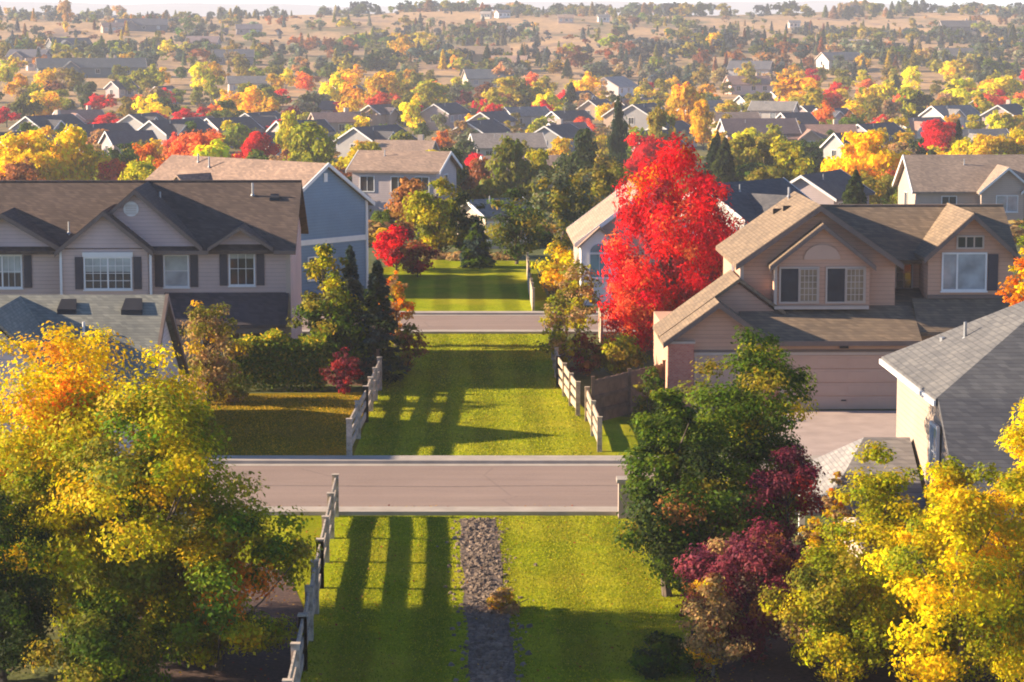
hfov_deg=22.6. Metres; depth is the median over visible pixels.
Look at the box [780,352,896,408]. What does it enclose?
garage door
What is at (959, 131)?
conifer tree
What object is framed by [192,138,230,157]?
autumn tree
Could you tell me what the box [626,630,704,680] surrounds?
juniper shrub
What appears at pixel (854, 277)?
window
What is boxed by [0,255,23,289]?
window
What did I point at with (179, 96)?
leafy tree
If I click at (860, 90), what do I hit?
leafy tree
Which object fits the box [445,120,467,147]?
autumn tree
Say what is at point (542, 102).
autumn tree
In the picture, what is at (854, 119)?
leafy tree
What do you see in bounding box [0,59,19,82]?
leafy tree
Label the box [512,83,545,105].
leafy tree
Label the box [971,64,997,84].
leafy tree
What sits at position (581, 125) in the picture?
suburb house
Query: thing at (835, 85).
autumn tree
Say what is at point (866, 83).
autumn tree
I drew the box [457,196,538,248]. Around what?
cream house
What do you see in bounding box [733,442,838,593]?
plum tree
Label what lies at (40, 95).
autumn tree
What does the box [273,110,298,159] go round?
autumn tree
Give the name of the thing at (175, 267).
window
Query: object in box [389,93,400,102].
autumn tree
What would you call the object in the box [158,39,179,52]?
autumn tree
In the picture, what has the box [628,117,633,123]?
window
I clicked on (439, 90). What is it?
leafy tree
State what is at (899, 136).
autumn tree
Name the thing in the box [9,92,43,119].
leafy tree
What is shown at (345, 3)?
sky
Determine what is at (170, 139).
autumn tree
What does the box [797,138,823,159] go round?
leafy tree
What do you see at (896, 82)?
conifer tree
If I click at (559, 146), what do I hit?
autumn tree
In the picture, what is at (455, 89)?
leafy tree
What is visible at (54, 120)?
suburb house
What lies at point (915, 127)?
suburb house
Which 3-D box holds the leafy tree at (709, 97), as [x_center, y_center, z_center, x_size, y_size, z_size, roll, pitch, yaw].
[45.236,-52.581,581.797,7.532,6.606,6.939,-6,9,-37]
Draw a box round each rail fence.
[282,473,338,681]
[346,357,381,454]
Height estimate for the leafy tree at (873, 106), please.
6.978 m
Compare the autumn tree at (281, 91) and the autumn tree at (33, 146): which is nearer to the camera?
the autumn tree at (33, 146)
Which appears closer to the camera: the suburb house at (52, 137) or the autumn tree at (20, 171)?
the autumn tree at (20, 171)
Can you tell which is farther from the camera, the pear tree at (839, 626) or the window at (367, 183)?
the window at (367, 183)
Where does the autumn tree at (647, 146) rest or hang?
on the ground at (554, 27)
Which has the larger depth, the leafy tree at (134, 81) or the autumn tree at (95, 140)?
the leafy tree at (134, 81)
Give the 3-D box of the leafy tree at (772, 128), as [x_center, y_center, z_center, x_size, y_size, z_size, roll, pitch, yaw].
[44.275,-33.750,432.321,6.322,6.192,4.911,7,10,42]
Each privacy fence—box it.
[325,349,378,385]
[591,360,665,421]
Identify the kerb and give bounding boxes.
[116,455,822,463]
[175,506,821,515]
[302,330,645,333]
[305,311,608,314]
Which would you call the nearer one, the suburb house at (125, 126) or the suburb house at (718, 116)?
the suburb house at (125, 126)
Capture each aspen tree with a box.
[530,241,578,297]
[530,289,593,369]
[554,260,603,333]
[995,246,1023,305]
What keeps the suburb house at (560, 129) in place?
on the ground at (554, 27)
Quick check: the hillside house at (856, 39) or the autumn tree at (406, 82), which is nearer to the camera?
the autumn tree at (406, 82)
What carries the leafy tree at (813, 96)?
on the ground at (554, 27)
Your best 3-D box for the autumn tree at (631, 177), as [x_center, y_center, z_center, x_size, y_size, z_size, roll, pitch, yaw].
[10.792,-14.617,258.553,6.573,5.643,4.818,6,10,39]
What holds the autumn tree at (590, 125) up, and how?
on the ground at (554, 27)
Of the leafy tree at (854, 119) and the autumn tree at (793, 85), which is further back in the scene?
the autumn tree at (793, 85)
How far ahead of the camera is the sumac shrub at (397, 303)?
122.68 m
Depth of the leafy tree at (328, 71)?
782.17 m
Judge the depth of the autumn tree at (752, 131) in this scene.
396.41 m
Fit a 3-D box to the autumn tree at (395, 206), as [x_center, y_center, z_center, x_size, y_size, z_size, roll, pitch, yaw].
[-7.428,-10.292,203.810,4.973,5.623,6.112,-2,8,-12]
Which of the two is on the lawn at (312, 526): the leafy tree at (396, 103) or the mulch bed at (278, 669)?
the mulch bed at (278, 669)
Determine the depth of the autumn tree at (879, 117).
508.78 m
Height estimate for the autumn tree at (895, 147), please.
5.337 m
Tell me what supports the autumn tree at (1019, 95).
on the ground at (554, 27)
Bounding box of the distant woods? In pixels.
[0,0,1023,87]
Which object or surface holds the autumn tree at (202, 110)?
on the ground at (554, 27)
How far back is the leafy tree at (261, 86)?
638.66 m
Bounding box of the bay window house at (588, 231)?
[566,181,699,304]
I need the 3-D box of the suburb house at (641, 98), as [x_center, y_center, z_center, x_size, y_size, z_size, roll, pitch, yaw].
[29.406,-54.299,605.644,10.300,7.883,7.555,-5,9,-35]
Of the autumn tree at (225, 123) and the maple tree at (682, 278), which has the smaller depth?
the maple tree at (682, 278)
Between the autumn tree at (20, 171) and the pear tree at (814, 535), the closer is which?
the pear tree at (814, 535)
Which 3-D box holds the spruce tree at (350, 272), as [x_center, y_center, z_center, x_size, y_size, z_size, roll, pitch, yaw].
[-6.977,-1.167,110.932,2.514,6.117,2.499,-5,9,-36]
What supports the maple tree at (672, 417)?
on the lawn at (312, 526)
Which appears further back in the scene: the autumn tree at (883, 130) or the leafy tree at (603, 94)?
the leafy tree at (603, 94)
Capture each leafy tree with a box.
[0,43,10,58]
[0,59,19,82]
[5,34,20,45]
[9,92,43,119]
[17,122,39,130]
[20,82,45,96]
[32,35,44,42]
[52,45,81,57]
[54,89,75,108]
[54,122,67,133]
[60,67,87,94]
[65,100,78,109]
[71,40,86,52]
[73,81,98,98]
[74,81,109,109]
[84,45,104,57]
[92,39,106,47]
[105,96,144,116]
[106,141,139,167]
[107,42,131,53]
[108,64,130,80]
[118,155,155,179]
[119,75,136,90]
[123,140,153,157]
[127,70,136,83]
[130,68,152,93]
[139,48,159,67]
[140,75,159,97]
[144,63,167,84]
[147,30,165,47]
[154,96,180,114]
[172,88,185,103]
[173,48,187,61]
[174,66,187,78]
[178,120,206,136]
[189,86,209,104]
[193,73,225,101]
[198,38,210,47]
[206,99,250,117]
[220,39,238,48]
[221,122,255,152]
[232,53,249,74]
[235,81,252,95]
[236,68,258,75]
[242,149,271,159]
[247,64,262,75]
[249,67,264,75]
[250,43,269,58]
[254,83,280,105]
[257,86,290,111]
[263,64,284,82]
[267,54,286,74]
[277,44,287,54]
[282,121,337,166]
[291,99,317,118]
[297,112,309,119]
[298,66,313,83]
[298,93,320,118]
[306,90,331,100]
[316,65,335,82]
[330,142,364,168]
[334,124,354,138]
[339,61,352,69]
[360,53,384,70]
[361,104,374,117]
[364,141,381,149]
[370,209,398,232]
[372,44,380,52]
[372,87,388,95]
[378,44,391,54]
[384,68,395,76]
[389,79,410,97]
[389,129,415,139]
[391,54,402,63]
[391,96,420,125]
[392,70,405,80]
[400,89,411,98]
[400,91,414,99]
[407,71,427,88]
[410,79,453,102]
[410,122,434,137]
[417,90,441,109]
[423,69,437,81]
[431,112,448,130]
[440,146,471,201]
[447,83,466,100]
[450,77,462,84]
[453,127,478,154]
[456,138,479,165]
[461,81,474,91]
[461,104,477,117]
[462,179,510,199]
[464,97,480,109]
[479,134,548,200]
[480,96,512,110]
[484,87,507,105]
[485,187,549,263]
[495,62,518,70]
[501,78,532,90]
[504,120,519,129]
[510,112,524,127]
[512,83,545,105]
[520,60,527,69]
[522,140,534,153]
[525,124,537,132]
[525,148,564,209]
[527,118,546,129]
[532,75,558,90]
[532,115,556,125]
[546,59,563,73]
[552,128,601,192]
[559,101,577,110]
[568,163,633,214]
[581,43,593,54]
[583,62,608,77]
[585,130,597,141]
[593,134,609,155]
[593,149,618,169]
[597,90,610,99]
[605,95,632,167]
[608,94,625,102]
[610,71,620,76]
[625,93,633,97]
[625,127,650,159]
[629,93,646,104]
[630,55,646,67]
[634,81,653,95]
[644,97,664,108]
[646,105,680,164]
[649,78,673,99]
[661,180,692,204]
[679,130,693,143]
[683,60,700,71]
[690,63,710,84]
[691,33,708,46]
[701,92,713,98]
[705,95,720,99]
[718,81,734,94]
[722,35,736,51]
[727,134,780,175]
[735,162,769,180]
[739,91,763,111]
[741,72,762,86]
[744,165,795,181]
[753,133,781,157]
[758,123,786,142]
[759,91,775,100]
[760,135,815,180]
[763,38,774,46]
[788,85,831,107]
[793,44,810,59]
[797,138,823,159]
[802,150,825,174]
[810,129,834,156]
[816,67,829,82]
[819,118,835,123]
[828,68,851,91]
[832,54,848,69]
[838,114,867,123]
[852,86,864,103]
[860,169,889,203]
[864,95,883,122]
[870,39,885,56]
[877,173,897,203]
[880,66,900,80]
[885,68,903,86]
[889,86,924,117]
[890,190,897,203]
[894,137,930,154]
[904,90,934,117]
[927,149,937,154]
[929,80,946,94]
[929,97,958,106]
[933,48,952,61]
[941,83,956,92]
[943,73,963,89]
[953,96,963,104]
[961,114,987,128]
[962,92,994,120]
[969,42,992,57]
[970,56,985,70]
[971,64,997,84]
[977,73,999,85]
[981,58,1001,72]
[987,42,999,56]
[992,112,1020,131]
[1005,69,1014,78]
[1011,98,1023,106]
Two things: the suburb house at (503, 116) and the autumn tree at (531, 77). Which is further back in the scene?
the autumn tree at (531, 77)
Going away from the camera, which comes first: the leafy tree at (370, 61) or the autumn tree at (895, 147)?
the autumn tree at (895, 147)
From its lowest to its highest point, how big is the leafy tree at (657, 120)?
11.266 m
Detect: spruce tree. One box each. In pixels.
[332,244,365,349]
[350,259,410,385]
[458,222,497,268]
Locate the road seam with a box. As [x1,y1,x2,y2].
[251,485,615,486]
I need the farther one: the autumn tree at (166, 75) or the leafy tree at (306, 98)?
the autumn tree at (166, 75)
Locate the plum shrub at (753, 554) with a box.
[671,516,820,662]
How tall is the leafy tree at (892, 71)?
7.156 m
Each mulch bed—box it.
[123,563,303,681]
[688,544,1023,681]
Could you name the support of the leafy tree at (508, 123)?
on the ground at (554, 27)
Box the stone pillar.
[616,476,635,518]
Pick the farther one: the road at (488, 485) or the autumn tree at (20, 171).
the autumn tree at (20, 171)
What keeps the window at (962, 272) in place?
in the family house at (840, 300)
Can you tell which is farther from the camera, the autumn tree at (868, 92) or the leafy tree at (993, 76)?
the leafy tree at (993, 76)
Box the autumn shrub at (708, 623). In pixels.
[675,571,755,675]
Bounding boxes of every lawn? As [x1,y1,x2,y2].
[178,392,374,454]
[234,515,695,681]
[354,334,630,454]
[358,260,550,310]
[590,416,694,454]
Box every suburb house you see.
[0,130,39,142]
[9,110,84,131]
[44,134,59,154]
[52,105,104,123]
[65,122,134,151]
[98,130,158,156]
[103,80,139,97]
[116,112,165,129]
[137,118,216,154]
[149,85,178,103]
[182,116,213,119]
[204,116,261,147]
[239,111,283,119]
[252,116,277,131]
[261,132,302,158]
[266,119,335,140]
[307,108,360,134]
[318,100,338,111]
[332,85,367,92]
[334,124,417,156]
[359,104,405,125]
[374,135,439,150]
[420,102,470,130]
[448,119,512,147]
[467,110,517,125]
[468,132,547,155]
[502,106,550,128]
[533,119,579,151]
[546,110,594,122]
[546,122,591,130]
[561,90,598,101]
[576,99,611,118]
[601,105,629,126]
[615,94,652,105]
[622,102,664,129]
[629,129,685,159]
[646,120,696,147]
[684,100,724,112]
[709,112,760,133]
[715,118,801,141]
[733,95,774,111]
[747,101,800,117]
[770,91,799,98]
[776,112,818,123]
[786,119,857,142]
[798,105,819,111]
[812,107,856,120]
[820,132,882,158]
[856,122,907,143]
[898,117,945,140]
[918,105,980,127]
[952,128,1010,143]
[980,100,1023,128]
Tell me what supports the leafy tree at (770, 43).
on the ground at (554, 27)
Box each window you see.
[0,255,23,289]
[82,252,132,290]
[163,255,189,288]
[201,333,240,355]
[228,254,255,286]
[307,256,327,281]
[339,124,344,130]
[359,176,374,191]
[390,176,405,191]
[414,176,428,191]
[485,150,493,154]
[487,221,501,240]
[589,253,609,278]
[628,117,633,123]
[770,112,775,117]
[779,267,819,303]
[800,269,817,301]
[825,267,865,302]
[831,150,836,158]
[846,269,863,301]
[895,264,912,287]
[904,191,907,203]
[926,420,939,486]
[940,252,987,292]
[941,196,956,203]
[956,235,983,248]
[996,195,1018,212]
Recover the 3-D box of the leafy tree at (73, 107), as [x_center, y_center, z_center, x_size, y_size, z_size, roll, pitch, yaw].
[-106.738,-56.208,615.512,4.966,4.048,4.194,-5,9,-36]
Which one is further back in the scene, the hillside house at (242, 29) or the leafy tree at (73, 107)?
the hillside house at (242, 29)
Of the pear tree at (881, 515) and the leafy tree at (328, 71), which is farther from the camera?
the leafy tree at (328, 71)
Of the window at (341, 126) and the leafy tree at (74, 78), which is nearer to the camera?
the window at (341, 126)
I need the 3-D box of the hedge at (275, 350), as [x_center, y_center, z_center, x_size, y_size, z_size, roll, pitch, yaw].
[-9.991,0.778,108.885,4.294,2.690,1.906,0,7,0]
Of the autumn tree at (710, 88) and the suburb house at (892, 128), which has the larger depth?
the autumn tree at (710, 88)
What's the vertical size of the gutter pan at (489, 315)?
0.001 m
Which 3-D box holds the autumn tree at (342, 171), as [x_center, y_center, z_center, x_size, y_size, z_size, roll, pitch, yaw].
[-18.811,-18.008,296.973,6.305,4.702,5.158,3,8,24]
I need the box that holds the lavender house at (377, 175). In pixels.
[345,150,462,233]
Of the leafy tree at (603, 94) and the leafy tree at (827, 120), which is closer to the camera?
the leafy tree at (827, 120)
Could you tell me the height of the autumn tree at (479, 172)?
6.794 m
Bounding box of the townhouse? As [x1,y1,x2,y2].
[0,180,308,380]
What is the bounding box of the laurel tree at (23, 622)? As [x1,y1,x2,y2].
[0,485,64,681]
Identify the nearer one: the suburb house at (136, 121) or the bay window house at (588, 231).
the bay window house at (588, 231)
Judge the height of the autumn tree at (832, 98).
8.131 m
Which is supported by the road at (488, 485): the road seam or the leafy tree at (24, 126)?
the road seam
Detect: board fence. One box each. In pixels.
[526,252,534,310]
[551,331,580,415]
[584,386,602,451]
[598,300,602,342]
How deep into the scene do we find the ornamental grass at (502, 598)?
68.43 m
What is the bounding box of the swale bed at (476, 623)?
[460,519,515,681]
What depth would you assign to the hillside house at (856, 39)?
963.17 m
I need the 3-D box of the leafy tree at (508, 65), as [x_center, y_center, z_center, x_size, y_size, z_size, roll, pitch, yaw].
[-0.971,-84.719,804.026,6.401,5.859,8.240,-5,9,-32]
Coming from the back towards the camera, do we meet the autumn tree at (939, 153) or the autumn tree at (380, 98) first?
the autumn tree at (380, 98)
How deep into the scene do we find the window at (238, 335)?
112.63 m
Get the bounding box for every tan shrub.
[178,300,253,403]
[181,345,249,401]
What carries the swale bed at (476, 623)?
on the lawn at (312, 526)
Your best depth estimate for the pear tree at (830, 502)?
66.49 m
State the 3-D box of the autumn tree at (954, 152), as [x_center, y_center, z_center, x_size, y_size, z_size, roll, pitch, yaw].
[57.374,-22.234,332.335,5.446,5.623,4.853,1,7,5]
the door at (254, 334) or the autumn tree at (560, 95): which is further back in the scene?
the autumn tree at (560, 95)
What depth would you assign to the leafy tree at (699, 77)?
754.11 m
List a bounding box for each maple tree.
[0,320,218,617]
[1,444,192,637]
[25,379,312,656]
[133,497,326,670]
[372,224,416,270]
[397,240,439,276]
[592,273,677,352]
[597,132,737,339]
[607,442,793,599]
[616,386,731,596]
[673,325,820,580]
[691,182,747,277]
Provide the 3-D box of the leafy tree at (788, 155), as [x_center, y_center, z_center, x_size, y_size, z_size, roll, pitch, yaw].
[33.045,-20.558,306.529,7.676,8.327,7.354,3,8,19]
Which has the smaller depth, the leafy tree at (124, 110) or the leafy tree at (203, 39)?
the leafy tree at (124, 110)
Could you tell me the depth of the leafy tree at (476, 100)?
600.75 m
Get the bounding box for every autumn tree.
[0,106,21,127]
[0,130,57,179]
[0,156,44,179]
[2,73,32,95]
[5,86,30,107]
[27,95,47,115]
[30,90,56,111]
[31,67,59,91]
[37,125,58,134]
[42,90,65,114]
[43,80,65,95]
[47,124,112,179]
[52,67,68,86]
[56,0,71,21]
[84,93,112,108]
[86,129,108,151]
[87,113,120,123]
[95,158,129,179]
[106,94,117,106]
[119,52,135,57]
[122,94,144,110]
[124,142,165,171]
[131,93,171,115]
[141,86,171,102]
[149,138,166,154]
[150,111,169,118]
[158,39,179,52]
[159,67,171,84]
[159,87,176,102]
[161,145,187,160]
[162,132,179,147]
[169,128,234,157]
[171,107,196,118]
[189,61,212,88]
[191,106,211,116]
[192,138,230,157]
[204,61,230,82]
[205,103,220,112]
[214,89,244,111]
[219,120,238,148]
[223,49,238,66]
[232,131,280,157]
[237,85,268,112]
[260,96,280,111]
[265,73,285,90]
[268,154,286,160]
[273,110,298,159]
[276,89,291,106]
[279,68,297,85]
[280,105,302,119]
[280,149,290,160]
[290,56,310,72]
[293,71,315,90]
[318,71,348,101]
[323,37,336,50]
[330,66,351,77]
[333,101,347,111]
[334,165,351,177]
[336,98,362,111]
[338,146,356,161]
[339,79,369,110]
[341,70,363,86]
[343,64,366,78]
[347,115,370,130]
[353,140,370,145]
[354,121,369,126]
[361,92,388,105]
[364,69,403,96]
[364,91,391,104]
[384,176,448,240]
[387,33,415,56]
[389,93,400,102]
[399,98,425,128]
[402,79,410,86]
[403,68,419,79]
[412,92,424,101]
[413,31,431,46]
[432,129,453,148]
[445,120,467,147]
[454,90,476,105]
[460,176,476,192]
[464,113,473,120]
[464,152,481,168]
[469,157,492,186]
[470,98,487,113]
[473,81,493,103]
[481,76,540,106]
[484,102,502,111]
[491,61,514,76]
[498,92,516,106]
[511,128,523,132]
[523,72,539,87]
[531,80,554,94]
[532,92,567,110]
[535,99,554,110]
[544,136,572,154]
[557,89,564,98]
[567,45,592,67]
[572,71,600,95]
[572,92,591,109]
[573,116,592,123]
[586,120,597,133]
[590,127,607,138]
[594,103,611,121]
[595,80,613,96]
[610,100,628,108]
[615,169,643,187]
[623,132,673,184]
[633,87,655,97]
[661,93,670,104]
[665,75,680,87]
[666,81,706,125]
[689,99,715,149]
[692,48,712,63]
[695,84,721,96]
[706,31,723,48]
[707,130,732,149]
[709,67,728,83]
[709,113,731,133]
[714,99,739,111]
[732,127,760,150]
[734,61,761,75]
[762,72,776,82]
[770,72,821,100]
[781,64,805,75]
[796,69,810,79]
[805,68,820,88]
[811,100,834,123]
[820,129,913,182]
[821,90,845,107]
[824,81,849,91]
[832,88,851,99]
[838,109,863,122]
[839,98,853,104]
[841,99,869,122]
[851,69,873,87]
[853,32,876,41]
[854,86,883,103]
[855,53,872,68]
[855,78,875,93]
[868,127,889,146]
[871,80,897,106]
[873,114,889,122]
[877,98,902,117]
[879,113,901,126]
[881,167,895,175]
[884,141,916,154]
[888,117,914,138]
[888,130,915,147]
[892,94,905,110]
[901,65,922,89]
[918,119,962,151]
[926,95,955,108]
[926,149,944,154]
[927,145,941,154]
[937,92,950,99]
[938,60,964,75]
[940,77,987,101]
[942,147,949,154]
[943,113,961,124]
[945,148,966,154]
[948,136,963,153]
[951,136,979,154]
[965,86,975,97]
[968,133,1022,154]
[973,93,1011,122]
[977,79,993,91]
[979,75,1023,100]
[985,109,1009,128]
[988,89,1005,96]
[997,127,1023,153]
[1012,91,1023,98]
[1013,115,1023,127]
[1019,69,1023,79]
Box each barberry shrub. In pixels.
[319,347,363,393]
[569,330,609,375]
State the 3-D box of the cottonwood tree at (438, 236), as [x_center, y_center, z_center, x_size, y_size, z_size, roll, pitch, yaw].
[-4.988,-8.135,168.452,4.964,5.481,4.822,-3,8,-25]
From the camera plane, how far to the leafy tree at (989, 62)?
792.16 m
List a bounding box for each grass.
[419,250,461,259]
[446,251,468,260]
[475,586,527,615]
[489,251,513,259]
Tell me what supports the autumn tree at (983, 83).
on the ground at (554, 27)
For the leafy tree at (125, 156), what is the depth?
343.05 m
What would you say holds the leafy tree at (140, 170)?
on the ground at (554, 27)
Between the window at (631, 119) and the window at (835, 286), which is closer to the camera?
the window at (835, 286)
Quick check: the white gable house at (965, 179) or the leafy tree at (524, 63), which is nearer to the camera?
the white gable house at (965, 179)
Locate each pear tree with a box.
[758,538,925,681]
[791,516,829,626]
[808,440,941,656]
[821,471,858,551]
[860,483,1023,681]
[872,455,1022,654]
[945,397,1023,663]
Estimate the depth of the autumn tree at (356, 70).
800.40 m
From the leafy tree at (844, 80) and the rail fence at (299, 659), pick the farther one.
the leafy tree at (844, 80)
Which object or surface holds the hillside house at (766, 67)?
on the ground at (554, 27)
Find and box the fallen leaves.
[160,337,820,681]
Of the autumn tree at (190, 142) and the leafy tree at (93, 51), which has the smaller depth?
the autumn tree at (190, 142)
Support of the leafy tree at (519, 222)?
on the lawn at (445, 285)
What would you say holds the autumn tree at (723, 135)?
on the ground at (554, 27)
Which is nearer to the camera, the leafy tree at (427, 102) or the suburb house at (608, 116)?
the suburb house at (608, 116)
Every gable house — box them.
[0,294,188,454]
[892,154,1023,226]
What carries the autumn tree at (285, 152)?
on the ground at (554, 27)
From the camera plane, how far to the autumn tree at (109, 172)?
307.49 m
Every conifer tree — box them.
[481,45,491,61]
[542,47,550,63]
[561,58,573,78]
[562,81,580,104]
[701,136,718,181]
[711,137,739,182]
[716,131,720,146]
[841,169,867,203]
[891,74,900,95]
[955,119,963,139]
[1007,24,1018,48]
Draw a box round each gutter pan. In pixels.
[221,464,765,465]
[403,315,608,315]
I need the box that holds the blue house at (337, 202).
[145,154,374,294]
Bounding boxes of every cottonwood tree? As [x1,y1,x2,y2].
[397,176,466,252]
[440,190,487,251]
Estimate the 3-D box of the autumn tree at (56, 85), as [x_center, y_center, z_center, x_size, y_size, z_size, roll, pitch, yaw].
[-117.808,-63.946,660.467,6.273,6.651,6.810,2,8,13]
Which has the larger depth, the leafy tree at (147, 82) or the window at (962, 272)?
the leafy tree at (147, 82)
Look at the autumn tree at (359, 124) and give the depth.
436.03 m
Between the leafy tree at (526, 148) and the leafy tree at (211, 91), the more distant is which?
the leafy tree at (211, 91)
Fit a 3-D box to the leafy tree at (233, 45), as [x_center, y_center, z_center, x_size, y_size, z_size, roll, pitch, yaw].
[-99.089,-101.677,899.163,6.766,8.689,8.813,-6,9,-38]
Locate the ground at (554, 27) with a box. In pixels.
[0,11,1023,681]
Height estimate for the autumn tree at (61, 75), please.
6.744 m
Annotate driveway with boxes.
[693,411,896,454]
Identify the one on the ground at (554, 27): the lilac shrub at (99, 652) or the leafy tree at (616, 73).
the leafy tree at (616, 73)
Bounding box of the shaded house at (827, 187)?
[790,169,874,203]
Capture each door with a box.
[248,333,270,374]
[693,352,758,409]
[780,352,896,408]
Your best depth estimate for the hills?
6901.07 m
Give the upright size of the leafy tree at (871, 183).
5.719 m
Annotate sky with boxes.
[0,0,1023,6]
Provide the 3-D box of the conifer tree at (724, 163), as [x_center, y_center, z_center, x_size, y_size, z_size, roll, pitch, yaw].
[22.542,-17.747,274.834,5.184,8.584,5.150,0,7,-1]
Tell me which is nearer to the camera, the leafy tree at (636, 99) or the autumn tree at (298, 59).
the leafy tree at (636, 99)
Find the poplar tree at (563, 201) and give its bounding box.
[530,164,604,253]
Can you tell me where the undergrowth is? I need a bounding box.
[4,81,1023,246]
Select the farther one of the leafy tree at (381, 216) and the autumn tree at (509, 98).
the autumn tree at (509, 98)
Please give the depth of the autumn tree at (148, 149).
307.09 m
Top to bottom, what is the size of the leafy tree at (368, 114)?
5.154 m
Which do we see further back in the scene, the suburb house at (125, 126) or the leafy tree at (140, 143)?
the suburb house at (125, 126)
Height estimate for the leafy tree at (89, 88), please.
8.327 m
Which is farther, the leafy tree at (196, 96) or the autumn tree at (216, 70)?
the autumn tree at (216, 70)
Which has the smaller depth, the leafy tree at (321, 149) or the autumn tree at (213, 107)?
the leafy tree at (321, 149)
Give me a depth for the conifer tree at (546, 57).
881.04 m
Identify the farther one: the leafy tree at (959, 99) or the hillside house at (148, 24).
the hillside house at (148, 24)
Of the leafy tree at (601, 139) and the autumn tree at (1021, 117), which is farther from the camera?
the autumn tree at (1021, 117)
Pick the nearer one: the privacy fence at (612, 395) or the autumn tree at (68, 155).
the privacy fence at (612, 395)
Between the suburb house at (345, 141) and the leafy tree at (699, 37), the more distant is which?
the leafy tree at (699, 37)
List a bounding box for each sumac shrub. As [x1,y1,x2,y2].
[386,270,415,345]
[394,322,431,371]
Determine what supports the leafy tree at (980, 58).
on the ground at (554, 27)
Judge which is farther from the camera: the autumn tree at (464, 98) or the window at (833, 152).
the autumn tree at (464, 98)
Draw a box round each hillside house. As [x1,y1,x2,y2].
[5,47,52,65]
[24,58,36,70]
[35,55,146,76]
[45,38,91,51]
[99,21,123,32]
[114,18,167,31]
[184,36,221,47]
[211,49,253,64]
[226,76,267,94]
[235,24,262,34]
[454,46,510,61]
[461,69,513,87]
[479,11,492,18]
[491,55,527,68]
[493,10,510,17]
[557,14,574,22]
[596,13,610,21]
[599,76,638,96]
[723,73,771,93]
[727,61,772,75]
[787,20,801,27]
[814,52,860,72]
[842,39,868,41]
[938,19,977,31]
[938,48,988,59]
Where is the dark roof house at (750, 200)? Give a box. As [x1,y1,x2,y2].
[679,177,812,248]
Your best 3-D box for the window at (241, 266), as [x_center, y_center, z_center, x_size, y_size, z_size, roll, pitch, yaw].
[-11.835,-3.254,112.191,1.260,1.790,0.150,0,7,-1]
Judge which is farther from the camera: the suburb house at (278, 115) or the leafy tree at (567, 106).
the leafy tree at (567, 106)
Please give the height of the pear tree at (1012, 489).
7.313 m
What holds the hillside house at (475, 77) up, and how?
on the ground at (554, 27)
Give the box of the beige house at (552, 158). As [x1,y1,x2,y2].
[479,155,597,194]
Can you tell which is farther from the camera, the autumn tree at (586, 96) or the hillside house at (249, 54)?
the hillside house at (249, 54)
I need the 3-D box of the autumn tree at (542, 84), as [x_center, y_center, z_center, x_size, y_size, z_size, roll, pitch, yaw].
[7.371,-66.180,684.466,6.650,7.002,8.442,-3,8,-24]
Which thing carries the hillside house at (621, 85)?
on the ground at (554, 27)
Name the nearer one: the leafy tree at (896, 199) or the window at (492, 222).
the window at (492, 222)
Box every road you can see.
[0,466,812,505]
[302,316,634,329]
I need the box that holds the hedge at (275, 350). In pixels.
[226,327,327,391]
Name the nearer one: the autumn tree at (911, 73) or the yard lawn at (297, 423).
the yard lawn at (297, 423)
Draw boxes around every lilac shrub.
[21,587,175,681]
[593,333,649,374]
[625,365,665,418]
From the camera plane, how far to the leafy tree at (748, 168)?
298.22 m
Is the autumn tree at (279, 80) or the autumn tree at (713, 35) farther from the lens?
the autumn tree at (713, 35)
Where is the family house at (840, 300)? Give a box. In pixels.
[653,187,1021,410]
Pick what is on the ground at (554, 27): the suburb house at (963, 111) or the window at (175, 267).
the suburb house at (963, 111)
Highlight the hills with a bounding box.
[0,1,1021,16]
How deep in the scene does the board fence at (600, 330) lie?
121.39 m
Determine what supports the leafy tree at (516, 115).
on the ground at (554, 27)
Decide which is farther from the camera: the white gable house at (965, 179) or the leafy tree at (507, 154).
the leafy tree at (507, 154)
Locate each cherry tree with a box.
[286,243,363,360]
[304,295,392,373]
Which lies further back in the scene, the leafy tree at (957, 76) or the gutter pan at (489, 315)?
the leafy tree at (957, 76)
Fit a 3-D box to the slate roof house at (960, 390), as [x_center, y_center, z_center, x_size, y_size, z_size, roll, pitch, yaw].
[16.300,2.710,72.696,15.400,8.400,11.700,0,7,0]
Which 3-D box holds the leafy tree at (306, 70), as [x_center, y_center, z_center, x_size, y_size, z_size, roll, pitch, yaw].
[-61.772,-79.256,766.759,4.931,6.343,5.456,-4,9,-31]
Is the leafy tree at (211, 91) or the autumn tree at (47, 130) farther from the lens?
the leafy tree at (211, 91)
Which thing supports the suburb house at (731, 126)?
on the ground at (554, 27)
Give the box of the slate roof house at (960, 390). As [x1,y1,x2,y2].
[798,301,1023,577]
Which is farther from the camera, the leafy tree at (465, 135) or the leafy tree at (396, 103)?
the leafy tree at (396, 103)
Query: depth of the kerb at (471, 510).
81.90 m
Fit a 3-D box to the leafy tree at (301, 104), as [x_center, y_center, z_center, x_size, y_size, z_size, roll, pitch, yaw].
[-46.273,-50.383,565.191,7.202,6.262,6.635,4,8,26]
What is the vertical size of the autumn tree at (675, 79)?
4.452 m
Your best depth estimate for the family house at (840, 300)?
104.34 m
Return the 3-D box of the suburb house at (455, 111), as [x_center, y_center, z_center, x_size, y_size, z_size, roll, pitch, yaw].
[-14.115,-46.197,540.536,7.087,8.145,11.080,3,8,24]
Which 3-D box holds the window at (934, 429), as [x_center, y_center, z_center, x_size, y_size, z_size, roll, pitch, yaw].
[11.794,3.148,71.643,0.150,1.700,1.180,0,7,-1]
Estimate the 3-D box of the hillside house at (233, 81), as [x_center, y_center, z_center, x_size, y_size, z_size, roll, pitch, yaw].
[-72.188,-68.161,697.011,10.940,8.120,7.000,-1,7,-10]

